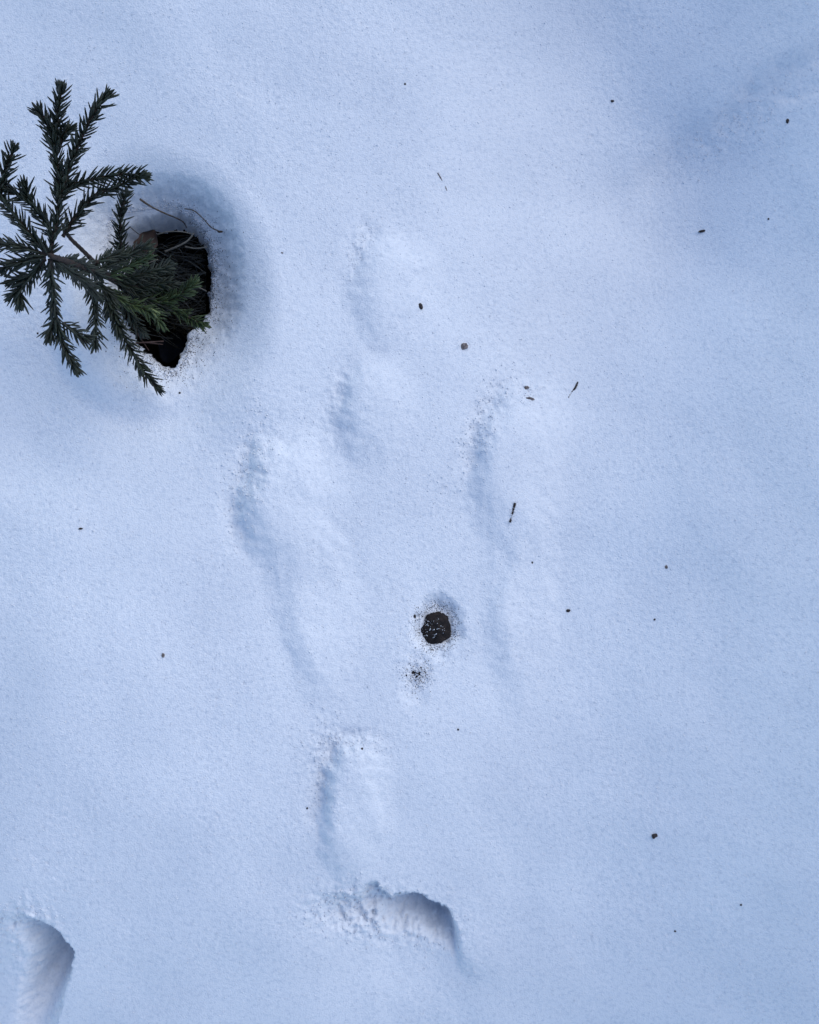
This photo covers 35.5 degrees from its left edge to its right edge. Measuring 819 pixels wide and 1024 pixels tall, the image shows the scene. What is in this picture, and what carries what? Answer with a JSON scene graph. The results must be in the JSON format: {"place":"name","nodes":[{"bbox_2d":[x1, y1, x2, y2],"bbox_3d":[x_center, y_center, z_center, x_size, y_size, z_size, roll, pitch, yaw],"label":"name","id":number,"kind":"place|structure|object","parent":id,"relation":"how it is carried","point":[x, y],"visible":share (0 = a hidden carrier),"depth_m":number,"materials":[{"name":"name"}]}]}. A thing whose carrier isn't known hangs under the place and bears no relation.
{"place":"outdoors","nodes":[
{"label":"outdoors","id":0,"kind":"place"},
{"bbox_2d":[120,229,211,367],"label":"forest floor","id":1,"kind":"structure","parent":0,"point":[154,348],"depth_m":1.14,"materials":[{"name":"soil"}]},
{"bbox_2d":[0,78,211,395],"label":"spruce sapling","id":2,"kind":"object","parent":1,"relation":"on","point":[153,306],"visible":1,"depth_m":0.87,"materials":[{"name":"green plant"}]},
{"bbox_2d":[135,332,163,350],"bbox_3d":[-0.216,-0.136,1.011,0.042,0.019,0.013,6,90,0],"label":"dead twig","id":3,"kind":"object","parent":1,"relation":"on","point":[149,342],"visible":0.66,"depth_m":1.01,"materials":[{"name":"brown wood"}]},
{"bbox_2d":[131,235,205,348],"bbox_3d":[-0.202,-0.186,1.065,0.076,0.081,0.101,0,90,0],"label":"grass tangle","id":4,"kind":"object","parent":1,"relation":"on","point":[186,273],"depth_m":1.06,"materials":[{"name":"brown plant"}]},
{"bbox_2d":[133,229,157,256],"bbox_3d":[-0.208,-0.211,1.010,0.018,0.009,0.026,31,111,-19],"label":"dead leaf","id":5,"kind":"object","parent":4,"relation":"on","point":[149,234],"visible":0.46,"depth_m":1.01,"materials":[{"name":"brown plant"}]},
{"bbox_2d":[157,231,191,234],"bbox_3d":[-0.190,-0.226,1.038,0.031,0.009,0.003,0,90,0],"label":"grass stalk","id":6,"kind":"object","parent":4,"relation":"on","point":[172,231],"depth_m":1.03,"materials":[{"name":"plant"}]},
{"bbox_2d":[164,233,194,252],"bbox_3d":[-0.186,-0.218,1.040,0.029,0.011,0.004,-26,90,0],"label":"grass stalk","id":7,"kind":"object","parent":4,"relation":"on","point":[179,245],"depth_m":1.04,"materials":[{"name":"plant"}]},
{"bbox_2d":[185,246,207,248],"bbox_3d":[-0.174,-0.216,1.043,0.019,0.006,0.003,0,90,0],"label":"grass stalk","id":8,"kind":"object","parent":4,"relation":"on","point":[195,248],"depth_m":1.04,"materials":[{"name":"plant"}]},
{"bbox_2d":[0,0,818,1023],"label":"snow ground","id":9,"kind":"structure","parent":0,"point":[642,134],"depth_m":0.99,"materials":[{"name":"white snow"}]},
{"bbox_2d":[139,198,186,227],"bbox_3d":[-0.195,-0.237,1.017,0.026,0.066,0.009,0,90,0],"label":"dry stem","id":10,"kind":"object","parent":9,"relation":"on","point":[144,202],"visible":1,"depth_m":1.00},
{"bbox_2d":[100,197,250,429],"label":"litter specks","id":11,"kind":"object","parent":9,"relation":"on","point":[209,311],"visible":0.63,"depth_m":1.02,"materials":[{"name":"brown soil"}]},
{"bbox_2d":[185,208,222,232],"bbox_3d":[-0.162,-0.229,1.003,0.033,0.020,0.004,32,90,0],"label":"dry stem","id":12,"kind":"object","parent":9,"relation":"on","point":[218,231],"visible":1,"depth_m":1.00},
{"bbox_2d":[402,661,430,698],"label":"scattered soil crumbs","id":13,"kind":"object","parent":9,"relation":"on","point":[417,675],"visible":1,"depth_m":0.99,"materials":[{"name":"brown soil"}]},
{"bbox_2d":[411,599,459,656],"bbox_3d":[0.021,0.091,1.002,0.046,0.030,0.048,0,90,0],"label":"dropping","id":14,"kind":"object","parent":9,"relation":"on","point":[431,620],"visible":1,"depth_m":0.99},
{"bbox_2d":[461,343,467,349],"bbox_3d":[0.043,-0.131,1.012,0.007,0.004,0.006,-10,80,0],"label":"seed scale","id":15,"kind":"object","parent":9,"relation":"on","point":[464,346],"visible":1,"depth_m":1.01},
{"bbox_2d":[509,503,515,522],"bbox_3d":[0.081,0.000,0.999,0.006,0.003,0.016,0,90,0],"label":"twig fragment","id":16,"kind":"object","parent":9,"relation":"on","point":[513,509],"visible":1,"depth_m":1.00,"materials":[{"name":"brown wood"}]}
]}

